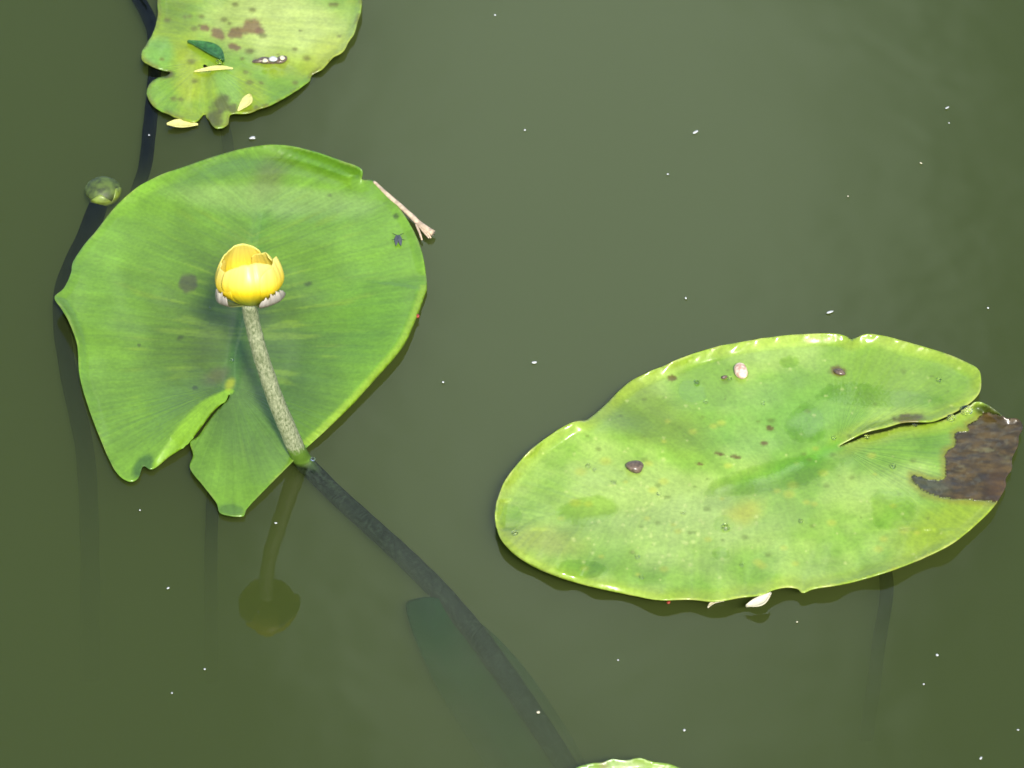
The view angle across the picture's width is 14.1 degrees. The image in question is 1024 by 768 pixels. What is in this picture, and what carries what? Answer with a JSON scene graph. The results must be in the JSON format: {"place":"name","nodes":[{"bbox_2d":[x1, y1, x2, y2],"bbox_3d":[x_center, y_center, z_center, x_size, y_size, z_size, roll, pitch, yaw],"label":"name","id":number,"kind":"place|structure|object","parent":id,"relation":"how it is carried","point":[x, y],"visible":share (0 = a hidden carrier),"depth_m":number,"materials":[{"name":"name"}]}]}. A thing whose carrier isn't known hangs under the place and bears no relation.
{"place":"outdoors","nodes":[
{"label":"outdoors","id":0,"kind":"place"},
{"bbox_2d":[0,0,1023,767],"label":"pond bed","id":1,"kind":"object","parent":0,"point":[580,246],"depth_m":4.18,"materials":[{"name":"green liquid"}]},
{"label":"pond water","id":2,"kind":"structure","parent":0,"visible":0},
{"bbox_2d":[53,176,121,680],"bbox_3d":[-0.296,0.026,2.850,0.045,0.123,0.378,0,45,0],"label":"lily bud","id":3,"kind":"object","parent":2,"relation":"on","point":[102,193],"visible":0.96,"depth_m":2.80,"materials":[{"name":"green plant"}]},
{"bbox_2d":[129,0,161,192],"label":"sunken stem","id":4,"kind":"object","parent":2,"relation":"in","point":[146,13],"visible":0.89,"depth_m":2.99,"materials":[{"name":"black plant"}]},
{"bbox_2d":[167,119,197,126],"bbox_3d":[-0.237,-0.187,2.983,0.022,0.004,0.009,0,45,0],"label":"petal scrap","id":5,"kind":"object","parent":2,"relation":"on","point":[178,123],"visible":1,"depth_m":2.98,"materials":[{"name":"beige plant"}]},
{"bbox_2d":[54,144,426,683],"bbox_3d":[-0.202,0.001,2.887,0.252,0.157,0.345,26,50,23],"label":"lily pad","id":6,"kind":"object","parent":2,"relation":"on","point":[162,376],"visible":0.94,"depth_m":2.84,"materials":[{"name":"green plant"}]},
{"bbox_2d":[392,233,403,244],"bbox_3d":[-0.079,-0.102,2.893,0.010,0.004,0.015,0,45,0],"label":"fly","id":7,"kind":"object","parent":6,"relation":"on","point":[398,238],"visible":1,"depth_m":2.89},
{"bbox_2d":[373,181,434,239],"bbox_3d":[-0.075,-0.123,2.918,0.012,0.005,0.070,-23,49,-21],"label":"dry reed","id":8,"kind":"object","parent":6,"relation":"on","point":[426,230],"visible":1,"depth_m":2.91,"materials":[{"name":"beige plant"}]},
{"bbox_2d":[141,0,361,152],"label":"lily pad","id":9,"kind":"object","parent":2,"relation":"on","point":[308,38],"visible":0.99,"depth_m":3.04,"materials":[{"name":"green plant"}]},
{"bbox_2d":[187,40,224,61],"bbox_3d":[-0.221,-0.245,3.036,0.037,0.006,0.011,35,54,30],"label":"leaf scrap","id":10,"kind":"object","parent":9,"relation":"on","point":[214,49],"visible":1,"depth_m":3.04,"materials":[{"name":"green plant"}]},
{"bbox_2d":[194,65,232,71],"bbox_3d":[-0.217,-0.230,3.023,0.029,0.005,0.006,0,45,0],"label":"petal scrap","id":11,"kind":"object","parent":9,"relation":"on","point":[217,67],"visible":1,"depth_m":3.02,"materials":[{"name":"beige plant"}]},
{"bbox_2d":[216,59,223,64],"bbox_3d":[-0.213,-0.234,3.028,0.006,0.004,0.006,0,45,0],"label":"water drop","id":12,"kind":"object","parent":9,"relation":"on","point":[219,62],"visible":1,"depth_m":3.03,"materials":[{"name":"liquid"}]},
{"bbox_2d":[237,93,252,111],"bbox_3d":[-0.192,-0.203,2.995,0.011,0.003,0.019,0,45,0],"label":"petal scrap","id":13,"kind":"object","parent":9,"relation":"on","point":[246,100],"visible":1,"depth_m":2.99,"materials":[{"name":"beige plant"}]},
{"bbox_2d":[252,55,287,63],"bbox_3d":[-0.176,-0.236,3.029,0.026,0.010,0.012,-10,46,-10],"label":"wet clump","id":14,"kind":"object","parent":9,"relation":"on","point":[274,60],"visible":1,"depth_m":3.03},
{"bbox_2d":[215,243,578,767],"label":"water lily flower","id":15,"kind":"object","parent":2,"relation":"on","point":[249,279],"visible":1,"depth_m":2.66,"materials":[{"name":"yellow plant"}]},
{"bbox_2d":[406,597,585,767],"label":"submerged leaf","id":16,"kind":"object","parent":2,"relation":"in","point":[494,727],"visible":0.88,"depth_m":2.65,"materials":[{"name":"green plant"}]},
{"bbox_2d":[577,758,678,767],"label":"lily pad","id":17,"kind":"object","parent":2,"relation":"on","point":[632,763],"visible":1,"depth_m":2.56,"materials":[{"name":"green plant"}]},
{"bbox_2d":[495,333,1022,740],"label":"lily pad","id":18,"kind":"object","parent":2,"relation":"on","point":[747,466],"visible":1,"depth_m":2.73,"materials":[{"name":"green plant"}]},
{"bbox_2d":[512,530,517,535],"bbox_3d":[0.002,0.097,2.691,0.004,0.003,0.004,0,45,0],"label":"water drop","id":19,"kind":"object","parent":18,"relation":"on","point":[514,532],"visible":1,"depth_m":2.69,"materials":[{"name":"clear liquid"}]},
{"bbox_2d":[626,460,643,472],"bbox_3d":[0.081,0.055,2.733,0.012,0.007,0.010,0,45,0],"label":"snail shell","id":20,"kind":"object","parent":18,"relation":"on","point":[635,466],"visible":1,"depth_m":2.73},
{"bbox_2d":[722,523,729,529],"bbox_3d":[0.139,0.093,2.699,0.005,0.004,0.005,0,45,0],"label":"water drop","id":21,"kind":"object","parent":18,"relation":"on","point":[725,526],"visible":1,"depth_m":2.70,"materials":[{"name":"liquid"}]},
{"bbox_2d":[734,363,747,378],"bbox_3d":[0.154,-0.009,2.798,0.009,0.007,0.013,0,45,0],"label":"snail shell","id":22,"kind":"object","parent":18,"relation":"on","point":[740,371],"visible":1,"depth_m":2.79},
{"bbox_2d":[833,368,845,374],"bbox_3d":[0.221,-0.008,2.799,0.008,0.004,0.006,0,45,0],"label":"dirt crumb","id":23,"kind":"object","parent":18,"relation":"on","point":[838,371],"visible":1,"depth_m":2.80,"materials":[{"name":"brown soil"}]},
{"bbox_2d":[947,414,955,421],"bbox_3d":[0.292,0.023,2.765,0.006,0.004,0.006,0,45,0],"label":"water drop","id":24,"kind":"object","parent":18,"relation":"on","point":[951,417],"visible":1,"depth_m":2.76,"materials":[{"name":"clear liquid"}]},
{"bbox_2d":[960,405,972,414],"bbox_3d":[0.303,0.018,2.769,0.008,0.006,0.008,0,45,0],"label":"water drop","id":25,"kind":"object","parent":18,"relation":"on","point":[966,410],"visible":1,"depth_m":2.77,"materials":[{"name":"clear liquid"}]},
{"bbox_2d":[746,592,771,606],"bbox_3d":[0.158,0.139,2.651,0.017,0.007,0.010,0,45,0],"label":"flower petal","id":26,"kind":"object","parent":2,"relation":"on","point":[761,600],"visible":1,"depth_m":2.65,"materials":[{"name":"white plant"}]}
]}

